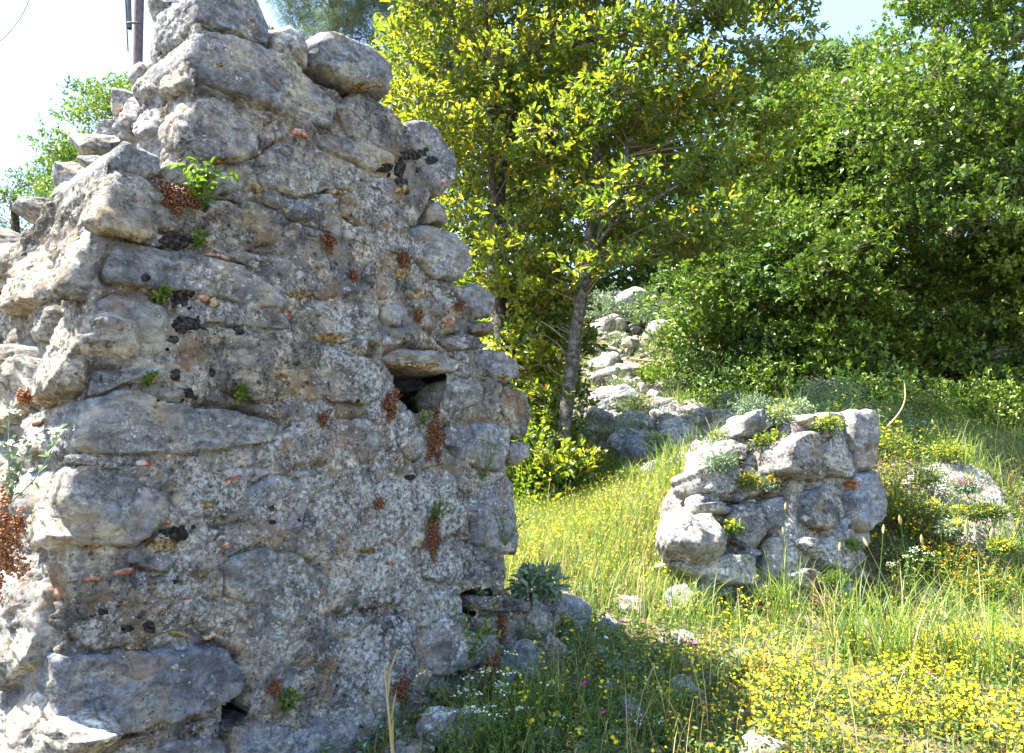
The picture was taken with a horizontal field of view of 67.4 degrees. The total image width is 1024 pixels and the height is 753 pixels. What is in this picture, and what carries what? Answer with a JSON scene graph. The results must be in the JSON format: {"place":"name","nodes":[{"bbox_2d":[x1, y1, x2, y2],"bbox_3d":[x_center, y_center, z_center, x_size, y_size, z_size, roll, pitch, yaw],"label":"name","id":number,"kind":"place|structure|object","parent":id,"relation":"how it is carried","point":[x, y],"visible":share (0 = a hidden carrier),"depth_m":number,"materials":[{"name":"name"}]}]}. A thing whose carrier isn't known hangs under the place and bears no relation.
{"place":"outdoors","nodes":[
{"label":"outdoors","id":0,"kind":"place"},
{"bbox_2d":[0,0,1023,282],"label":"sky","id":1,"kind":"structure","parent":0,"point":[52,40],"materials":[{"name":"white"}]},
{"bbox_2d":[221,248,1023,752],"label":"ground","id":2,"kind":"structure","parent":0,"point":[815,620],"depth_m":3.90,"materials":[{"name":"green plant"}]},
{"bbox_2d":[0,469,33,601],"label":"stonecrop","id":3,"kind":"object","parent":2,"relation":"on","point":[8,566],"visible":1,"depth_m":1.92,"materials":[{"name":"brown plant"}]},
{"bbox_2d":[0,154,52,233],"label":"tree","id":4,"kind":"object","parent":2,"relation":"on","point":[14,219],"visible":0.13,"depth_m":14.15,"materials":[{"name":"green plant"}]},
{"bbox_2d":[0,406,67,503],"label":"umbel plant","id":5,"kind":"object","parent":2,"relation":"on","point":[11,489],"visible":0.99,"depth_m":1.98,"materials":[{"name":"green plant"}]},
{"bbox_2d":[16,69,131,198],"bbox_3d":[-6.478,-1.919,12.470,3.584,7.577,2.744,0,-10,0],"label":"tree","id":6,"kind":"object","parent":2,"relation":"on","point":[65,150],"visible":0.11,"depth_m":12.39,"materials":[{"name":"green plant"}]},
{"bbox_2d":[125,0,143,91],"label":"utility pole","id":7,"kind":"object","parent":2,"relation":"on","point":[138,29],"visible":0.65,"depth_m":11.50,"materials":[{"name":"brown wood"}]},
{"bbox_2d":[0,0,591,752],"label":"ruined wall","id":8,"kind":"structure","parent":2,"relation":"on","point":[200,544],"depth_m":2.67,"materials":[{"name":"stone"}]},
{"bbox_2d":[148,176,204,215],"bbox_3d":[-1.076,-0.574,2.479,0.046,0.114,0.190,-8,-13,40],"label":"stonecrop","id":9,"kind":"object","parent":8,"relation":"on","point":[171,196],"visible":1,"depth_m":2.46,"materials":[{"name":"brown plant"}]},
{"bbox_2d":[165,156,238,211],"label":"sprig","id":10,"kind":"object","parent":8,"relation":"on","point":[202,184],"visible":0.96,"depth_m":2.52,"materials":[{"name":"green plant"}]},
{"bbox_2d":[423,507,442,563],"bbox_3d":[-0.319,0.654,3.164,0.050,0.233,0.106,-6,-12,33],"label":"stonecrop","id":11,"kind":"object","parent":8,"relation":"attached to","point":[434,535],"visible":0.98,"depth_m":3.15,"materials":[{"name":"brown plant"}]},
{"bbox_2d":[423,393,446,466],"bbox_3d":[-0.317,0.222,3.242,0.050,0.315,0.130,-8,-13,38],"label":"stonecrop","id":12,"kind":"object","parent":8,"relation":"attached to","point":[436,441],"visible":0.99,"depth_m":3.22,"materials":[{"name":"brown plant"}]},
{"bbox_2d":[450,602,522,659],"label":"sprig","id":13,"kind":"object","parent":8,"relation":"on","point":[476,636],"visible":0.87,"depth_m":3.18,"materials":[{"name":"green plant"}]},
{"bbox_2d":[506,559,570,611],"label":"weed clump","id":14,"kind":"object","parent":8,"relation":"on","point":[529,576],"visible":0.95,"depth_m":3.57,"materials":[{"name":"green plant"}]},
{"bbox_2d":[264,0,421,110],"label":"pine tree","id":15,"kind":"object","parent":2,"relation":"on","point":[334,20],"visible":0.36,"depth_m":15.23,"materials":[{"name":"green plant"}]},
{"bbox_2d":[383,649,397,752],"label":"reed stalk","id":16,"kind":"object","parent":2,"relation":"on","point":[391,732],"visible":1,"depth_m":2.36,"materials":[{"name":"plant"}]},
{"bbox_2d":[365,0,500,203],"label":"pine tree","id":17,"kind":"object","parent":2,"relation":"on","point":[444,48],"visible":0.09,"depth_m":16.23,"materials":[{"name":"green plant"}]},
{"bbox_2d":[420,665,510,752],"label":"umbel plant","id":18,"kind":"object","parent":2,"relation":"on","point":[473,742],"visible":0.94,"depth_m":2.57,"materials":[{"name":"green plant"}]},
{"bbox_2d":[416,650,518,752],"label":"umbel plant","id":19,"kind":"object","parent":2,"relation":"on","point":[469,707],"visible":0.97,"depth_m":2.60,"materials":[{"name":"green plant"}]},
{"bbox_2d":[477,643,501,698],"bbox_3d":[-0.087,1.220,3.161,0.156,0.221,0.046,9,-14,-42],"label":"stonecrop","id":20,"kind":"object","parent":2,"relation":"on","point":[494,659],"visible":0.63,"depth_m":3.16,"materials":[{"name":"brown plant"}]},
{"bbox_2d":[371,0,621,441],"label":"tree","id":21,"kind":"object","parent":2,"relation":"on","point":[434,108],"visible":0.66,"depth_m":7.95,"materials":[{"name":"green plant"}]},
{"bbox_2d":[455,679,565,752],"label":"umbel plant","id":22,"kind":"object","parent":2,"relation":"on","point":[515,747],"visible":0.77,"depth_m":2.67,"materials":[{"name":"green plant"}]},
{"bbox_2d":[449,670,578,752],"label":"grass tussock","id":23,"kind":"object","parent":2,"relation":"on","point":[514,723],"depth_m":2.72,"materials":[{"name":"green plant"}]},
{"bbox_2d":[505,418,557,506],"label":"shrub","id":24,"kind":"object","parent":2,"relation":"on","point":[509,473],"visible":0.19,"depth_m":6.75,"materials":[{"name":"green plant"}]},
{"bbox_2d":[511,357,578,445],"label":"shrub","id":25,"kind":"object","parent":2,"relation":"on","point":[545,375],"visible":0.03,"depth_m":7.87,"materials":[{"name":"green plant"}]},
{"bbox_2d":[500,642,604,740],"bbox_3d":[0.128,1.200,2.966,0.412,0.322,0.413,-5,-11,24],"label":"grass tussock","id":26,"kind":"object","parent":2,"relation":"on","point":[539,674],"depth_m":2.93,"materials":[{"name":"green plant"}]},
{"bbox_2d":[513,433,608,510],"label":"shrub","id":27,"kind":"object","parent":2,"relation":"on","point":[568,470],"visible":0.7,"depth_m":6.59,"materials":[{"name":"green plant"}]},
{"bbox_2d":[547,674,639,752],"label":"grass tussock","id":28,"kind":"object","parent":2,"relation":"on","point":[595,717],"depth_m":2.74,"materials":[{"name":"green plant"}]},
{"bbox_2d":[582,408,613,425],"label":"rubble stone","id":29,"kind":"object","parent":2,"relation":"on","point":[590,414],"visible":0.62,"depth_m":9.00,"materials":[{"name":"stone"}]},
{"bbox_2d":[323,576,881,752],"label":"shade weeds","id":30,"kind":"object","parent":2,"relation":"on","point":[610,733],"visible":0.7,"depth_m":2.87,"materials":[{"name":"green plant"}]},
{"bbox_2d":[588,351,621,369],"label":"rubble stone","id":31,"kind":"object","parent":2,"relation":"on","point":[609,359],"visible":0.52,"depth_m":10.70,"materials":[{"name":"stone"}]},
{"bbox_2d":[583,281,627,323],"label":"shrub","id":32,"kind":"object","parent":2,"relation":"on","point":[597,312],"visible":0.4,"depth_m":12.37,"materials":[{"name":"green plant"}]},
{"bbox_2d":[587,384,640,412],"bbox_3d":[1.286,0.355,9.671,0.730,0.542,0.520,0,-10,0],"label":"rock","id":33,"kind":"object","parent":2,"relation":"on","point":[608,393],"visible":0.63,"depth_m":9.54,"materials":[{"name":"stone"}]},
{"bbox_2d":[546,290,690,463],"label":"gravel","id":34,"kind":"structure","parent":2,"relation":"on","point":[626,350],"depth_m":11.22,"materials":[{"name":"white gravel"}]},
{"bbox_2d":[606,426,650,457],"bbox_3d":[1.310,0.789,8.151,0.622,0.530,0.528,0,-10,0],"label":"rock","id":35,"kind":"object","parent":2,"relation":"on","point":[616,439],"visible":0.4,"depth_m":8.10,"materials":[{"name":"stone"}]},
{"bbox_2d":[609,409,655,430],"bbox_3d":[1.383,0.638,8.912,0.619,0.510,0.420,4,-11,-24],"label":"rock","id":36,"kind":"object","parent":2,"relation":"on","point":[637,420],"visible":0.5,"depth_m":8.76,"materials":[{"name":"stone"}]},
{"bbox_2d":[617,435,648,464],"bbox_3d":[1.317,0.796,7.866,0.554,0.361,0.454,23,-17,-37],"label":"rubble stone","id":37,"kind":"object","parent":2,"relation":"on","point":[631,444],"visible":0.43,"depth_m":7.71,"materials":[{"name":"stone"}]},
{"bbox_2d":[611,388,658,411],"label":"weed clump","id":38,"kind":"object","parent":2,"relation":"on","point":[634,400],"visible":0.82,"depth_m":9.26,"materials":[{"name":"green plant"}]},
{"bbox_2d":[608,290,686,327],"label":"shrub","id":39,"kind":"object","parent":2,"relation":"on","point":[627,306],"visible":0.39,"depth_m":12.13,"materials":[{"name":"green plant"}]},
{"bbox_2d":[475,0,830,449],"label":"tree","id":40,"kind":"object","parent":2,"relation":"on","point":[689,237],"visible":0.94,"depth_m":7.27,"materials":[{"name":"green plant"}]},
{"bbox_2d":[606,662,706,748],"bbox_3d":[0.513,1.206,2.858,0.428,0.248,0.425,-8,-13,39],"label":"grass tussock","id":41,"kind":"object","parent":2,"relation":"on","point":[661,702],"depth_m":2.81,"materials":[{"name":"green plant"}]},
{"bbox_2d":[505,420,813,625],"bbox_3d":[0.924,0.928,6.041,2.926,1.525,4.108,0,-10,0],"label":"meadow straw","id":42,"kind":"object","parent":2,"relation":"on","point":[632,532],"visible":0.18,"depth_m":4.86,"materials":[{"name":"green plant"}]},
{"bbox_2d":[641,397,681,413],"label":"rock","id":43,"kind":"object","parent":2,"relation":"on","point":[662,404],"visible":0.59,"depth_m":9.32,"materials":[{"name":"stone"}]},
{"bbox_2d":[619,420,716,487],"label":"grass tussock","id":44,"kind":"object","parent":2,"relation":"on","point":[663,455],"depth_m":6.27,"materials":[{"name":"green plant"}]},
{"bbox_2d":[319,399,1023,752],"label":"bright weeds","id":45,"kind":"object","parent":2,"relation":"on","point":[841,646],"visible":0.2,"depth_m":2.99,"materials":[{"name":"green plant"}]},
{"bbox_2d":[649,421,702,458],"bbox_3d":[1.689,0.684,7.668,0.685,0.479,0.472,4,-11,-22],"label":"rock","id":46,"kind":"object","parent":2,"relation":"on","point":[676,428],"visible":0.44,"depth_m":7.54,"materials":[{"name":"stone"}]},
{"bbox_2d":[339,409,1022,752],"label":"rusty weeds","id":47,"kind":"object","parent":2,"relation":"on","point":[668,712],"visible":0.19,"depth_m":2.94,"materials":[{"name":"green plant"}]},
{"bbox_2d":[618,335,744,390],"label":"shrub","id":48,"kind":"object","parent":2,"relation":"on","point":[687,366],"visible":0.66,"depth_m":10.20,"materials":[{"name":"green plant"}]},
{"bbox_2d":[661,583,703,615],"bbox_3d":[0.944,1.276,4.237,0.225,0.280,0.304,-3,-11,18],"label":"rock","id":49,"kind":"object","parent":2,"relation":"on","point":[685,587],"visible":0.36,"depth_m":4.14,"materials":[{"name":"stone"}]},
{"bbox_2d":[356,390,1023,752],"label":"ground cover","id":50,"kind":"object","parent":2,"relation":"on","point":[779,699],"visible":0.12,"depth_m":3.44,"materials":[{"name":"green plant"}]},
{"bbox_2d":[356,397,1023,752],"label":"grey weeds","id":51,"kind":"object","parent":2,"relation":"on","point":[580,627],"visible":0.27,"depth_m":3.16,"materials":[{"name":"green plant"}]},
{"bbox_2d":[366,17,1023,334],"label":"background wood","id":52,"kind":"object","parent":2,"relation":"on","point":[641,277],"visible":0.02,"depth_m":17.30,"materials":[{"name":"green plant"}]},
{"bbox_2d":[642,571,749,633],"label":"grass tussock","id":53,"kind":"object","parent":2,"relation":"on","point":[688,609],"depth_m":3.90,"materials":[{"name":"green plant"}]},
{"bbox_2d":[686,408,734,426],"bbox_3d":[2.212,0.557,8.534,0.595,0.400,0.420,0,-10,0],"label":"rock","id":54,"kind":"object","parent":2,"relation":"on","point":[703,414],"visible":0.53,"depth_m":8.41,"materials":[{"name":"stone"}]},
{"bbox_2d":[431,424,1023,752],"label":"yellow flowers","id":55,"kind":"object","parent":2,"relation":"on","point":[997,719],"visible":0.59,"depth_m":2.87,"materials":[{"name":"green plant"}]},
{"bbox_2d":[435,409,1022,752],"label":"bright weed stems","id":56,"kind":"object","parent":2,"relation":"on","point":[824,649],"visible":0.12,"depth_m":3.10,"materials":[{"name":"green plant"}]},
{"bbox_2d":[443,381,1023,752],"bbox_3d":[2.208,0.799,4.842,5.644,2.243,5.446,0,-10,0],"label":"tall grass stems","id":57,"kind":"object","parent":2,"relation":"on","point":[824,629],"visible":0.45,"depth_m":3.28,"materials":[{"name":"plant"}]},
{"bbox_2d":[454,413,1023,752],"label":"dry grass","id":58,"kind":"structure","parent":2,"relation":"on","point":[817,635],"depth_m":3.43,"materials":[{"name":"plant"}]},
{"bbox_2d":[678,342,819,408],"bbox_3d":[3.033,0.055,9.810,1.970,1.049,1.306,0,-10,0],"label":"shrub","id":59,"kind":"object","parent":2,"relation":"on","point":[770,385],"visible":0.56,"depth_m":9.56,"materials":[{"name":"green plant"}]},
{"bbox_2d":[499,408,1023,752],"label":"flowering weeds","id":60,"kind":"object","parent":2,"relation":"on","point":[797,716],"visible":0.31,"depth_m":2.94,"materials":[{"name":"green plant"}]},
{"bbox_2d":[737,731,792,752],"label":"rock","id":61,"kind":"object","parent":2,"relation":"on","point":[751,736],"visible":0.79,"depth_m":2.54,"materials":[{"name":"stone"}]},
{"bbox_2d":[511,410,1023,752],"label":"flower stalks","id":62,"kind":"object","parent":2,"relation":"on","point":[805,718],"visible":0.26,"depth_m":2.83,"materials":[{"name":"green plant"}]},
{"bbox_2d":[649,409,887,610],"bbox_3d":[1.553,1.031,5.013,1.622,1.641,1.112,4,-11,-21],"label":"ruin","id":63,"kind":"object","parent":2,"relation":"on","point":[824,466],"visible":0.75,"depth_m":4.67,"materials":[{"name":"stone"}]},
{"bbox_2d":[655,511,726,565],"bbox_3d":[1.042,0.965,4.464,0.426,0.364,0.449,0,-10,0],"label":"rock","id":64,"kind":"object","parent":63,"relation":"on","point":[688,537],"visible":0.91,"depth_m":4.34,"materials":[{"name":"stone"}]},
{"bbox_2d":[698,446,741,475],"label":"weed clump","id":65,"kind":"object","parent":63,"relation":"on","point":[725,462],"visible":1,"depth_m":4.62,"materials":[{"name":"green plant"}]},
{"bbox_2d":[726,382,775,416],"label":"weed clump","id":66,"kind":"object","parent":63,"relation":"on","point":[748,398],"visible":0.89,"depth_m":5.63,"materials":[{"name":"green plant"}]},
{"bbox_2d":[760,396,799,427],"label":"weed clump","id":67,"kind":"object","parent":63,"relation":"on","point":[781,417],"visible":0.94,"depth_m":4.86,"materials":[{"name":"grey plant"}]},
{"bbox_2d":[769,387,815,416],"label":"weed clump","id":68,"kind":"object","parent":63,"relation":"on","point":[798,407],"visible":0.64,"depth_m":5.32,"materials":[{"name":"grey plant"}]},
{"bbox_2d":[810,408,852,434],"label":"weed clump","id":69,"kind":"object","parent":63,"relation":"on","point":[834,420],"visible":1,"depth_m":4.78,"materials":[{"name":"green plant"}]},
{"bbox_2d":[877,413,923,462],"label":"weed clump","id":70,"kind":"object","parent":63,"relation":"on","point":[890,437],"visible":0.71,"depth_m":5.31,"materials":[{"name":"green plant"}]},
{"bbox_2d":[746,574,798,611],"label":"weed clump","id":71,"kind":"object","parent":2,"relation":"on","point":[761,594],"visible":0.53,"depth_m":4.29,"materials":[{"name":"green plant"}]},
{"bbox_2d":[729,502,832,634],"bbox_3d":[1.487,1.052,4.207,0.750,0.718,0.650,0,-10,0],"label":"grass tussock","id":72,"kind":"object","parent":2,"relation":"on","point":[783,598],"depth_m":4.16,"materials":[{"name":"plant"}]},
{"bbox_2d":[709,24,916,218],"bbox_3d":[6.161,-3.921,15.335,4.708,7.189,2.920,0,-10,0],"label":"tree","id":73,"kind":"object","parent":2,"relation":"on","point":[835,58],"visible":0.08,"depth_m":15.32,"materials":[{"name":"green plant"}]},
{"bbox_2d":[627,0,1023,412],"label":"tree","id":74,"kind":"object","parent":2,"relation":"on","point":[828,222],"visible":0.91,"depth_m":10.27,"materials":[{"name":"green plant"}]},
{"bbox_2d":[628,607,1023,752],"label":"flower leaves","id":75,"kind":"object","parent":2,"relation":"on","point":[955,723],"visible":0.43,"depth_m":2.79,"materials":[{"name":"green plant"}]},
{"bbox_2d":[785,361,873,408],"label":"weed clump","id":76,"kind":"object","parent":2,"relation":"on","point":[829,388],"visible":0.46,"depth_m":7.64,"materials":[{"name":"green plant"}]},
{"bbox_2d":[804,587,855,618],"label":"weed clump","id":77,"kind":"object","parent":2,"relation":"on","point":[826,603],"visible":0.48,"depth_m":4.38,"materials":[{"name":"green plant"}]},
{"bbox_2d":[765,524,934,667],"bbox_3d":[1.572,1.000,3.522,0.731,0.632,0.969,8,-13,-40],"label":"grass tussock","id":78,"kind":"object","parent":2,"relation":"on","point":[832,633],"depth_m":3.48,"materials":[{"name":"plant"}]},
{"bbox_2d":[696,385,1023,523],"bbox_3d":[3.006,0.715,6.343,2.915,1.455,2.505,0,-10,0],"label":"scrub weeds","id":79,"kind":"object","parent":2,"relation":"on","point":[820,406],"visible":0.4,"depth_m":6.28,"materials":[{"name":"green plant"}]},
{"bbox_2d":[788,364,945,419],"bbox_3d":[4.226,0.260,9.295,2.033,0.754,1.240,4,-11,-21],"label":"shrub","id":80,"kind":"object","parent":2,"relation":"on","point":[885,392],"visible":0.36,"depth_m":9.07,"materials":[{"name":"green plant"}]},
{"bbox_2d":[866,531,940,579],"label":"weed clump","id":81,"kind":"object","parent":2,"relation":"on","point":[889,558],"visible":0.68,"depth_m":4.80,"materials":[{"name":"green plant"}]},
{"bbox_2d":[811,515,1002,683],"bbox_3d":[1.658,0.927,3.235,0.855,0.681,0.734,-4,-11,21],"label":"grass tussock","id":82,"kind":"object","parent":2,"relation":"on","point":[909,645],"depth_m":3.20,"materials":[{"name":"plant"}]},
{"bbox_2d":[878,464,940,523],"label":"weed clump","id":83,"kind":"object","parent":2,"relation":"on","point":[894,509],"visible":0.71,"depth_m":5.04,"materials":[{"name":"green plant"}]},
{"bbox_2d":[887,545,931,588],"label":"umbel plant","id":84,"kind":"object","parent":2,"relation":"on","point":[912,576],"visible":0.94,"depth_m":4.18,"materials":[{"name":"green plant"}]},
{"bbox_2d":[831,391,1000,570],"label":"scrub weeds","id":85,"kind":"object","parent":2,"relation":"on","point":[899,479],"visible":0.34,"depth_m":5.60,"materials":[{"name":"green plant"}]},
{"bbox_2d":[874,376,968,427],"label":"weed clump","id":86,"kind":"object","parent":2,"relation":"on","point":[914,401],"visible":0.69,"depth_m":7.41,"materials":[{"name":"green plant"}]},
{"bbox_2d":[896,456,949,490],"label":"weed clump","id":87,"kind":"object","parent":2,"relation":"on","point":[927,473],"visible":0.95,"depth_m":5.34,"materials":[{"name":"green plant"}]},
{"bbox_2d":[901,487,959,527],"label":"weed clump","id":88,"kind":"object","parent":2,"relation":"on","point":[934,511],"visible":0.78,"depth_m":5.04,"materials":[{"name":"green plant"}]},
{"bbox_2d":[865,454,997,615],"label":"trailing weeds","id":89,"kind":"object","parent":2,"relation":"on","point":[897,529],"visible":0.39,"depth_m":5.01,"materials":[{"name":"green plant"}]},
{"bbox_2d":[873,484,1023,633],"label":"trailing weeds","id":90,"kind":"object","parent":2,"relation":"on","point":[965,567],"visible":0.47,"depth_m":4.77,"materials":[{"name":"green plant"}]},
{"bbox_2d":[915,532,991,575],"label":"weed clump","id":91,"kind":"object","parent":2,"relation":"on","point":[953,547],"visible":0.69,"depth_m":4.84,"materials":[{"name":"green plant"}]},
{"bbox_2d":[888,518,1023,689],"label":"grass tussock","id":92,"kind":"object","parent":2,"relation":"on","point":[980,638],"depth_m":3.09,"materials":[{"name":"plant"}]},
{"bbox_2d":[931,506,981,540],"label":"weed clump","id":93,"kind":"object","parent":2,"relation":"on","point":[950,528],"visible":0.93,"depth_m":4.88,"materials":[{"name":"green plant"}]},
{"bbox_2d":[901,460,1022,569],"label":"rock","id":94,"kind":"object","parent":2,"relation":"on","point":[993,490],"visible":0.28,"depth_m":5.40,"materials":[{"name":"stone"}]},
{"bbox_2d":[916,428,974,462],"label":"weed clump","id":95,"kind":"object","parent":94,"relation":"on","point":[940,452],"visible":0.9,"depth_m":5.66,"materials":[{"name":"green plant"}]},
{"bbox_2d":[945,493,995,524],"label":"weed clump","id":96,"kind":"object","parent":94,"relation":"on","point":[963,509],"visible":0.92,"depth_m":5.00,"materials":[{"name":"green plant"}]},
{"bbox_2d":[907,365,1023,430],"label":"shrub","id":97,"kind":"object","parent":2,"relation":"on","point":[974,402],"visible":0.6,"depth_m":8.88,"materials":[{"name":"green plant"}]},
{"bbox_2d":[941,471,990,499],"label":"weed clump","id":98,"kind":"object","parent":2,"relation":"on","point":[960,487],"visible":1,"depth_m":5.08,"materials":[{"name":"grey plant"}]},
{"bbox_2d":[915,402,1019,519],"bbox_3d":[3.486,0.672,5.712,0.868,1.028,1.143,0,-10,0],"label":"grass tussock","id":99,"kind":"object","parent":2,"relation":"on","point":[981,464],"depth_m":5.75,"materials":[{"name":"plant"}]},
{"bbox_2d":[941,555,1023,609],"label":"weed clump","id":100,"kind":"object","parent":2,"relation":"on","point":[996,589],"visible":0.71,"depth_m":4.61,"materials":[{"name":"green plant"}]},
{"bbox_2d":[953,491,1023,574],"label":"grass tussock","id":101,"kind":"object","parent":2,"relation":"on","point":[1004,528],"depth_m":5.15,"materials":[{"name":"green plant"}]},
{"bbox_2d":[973,526,1023,558],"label":"weed clump","id":102,"kind":"object","parent":2,"relation":"on","point":[1004,548],"visible":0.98,"depth_m":4.82,"materials":[{"name":"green plant"}]},
{"bbox_2d":[976,523,1023,612],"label":"grass tussock","id":103,"kind":"object","parent":2,"relation":"on","point":[1016,574],"depth_m":4.61,"materials":[{"name":"plant"}]},
{"bbox_2d":[504,414,871,628],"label":"meadow grass","id":104,"kind":"structure","parent":0,"point":[620,526],"depth_m":5.03,"materials":[{"name":"green plant"}]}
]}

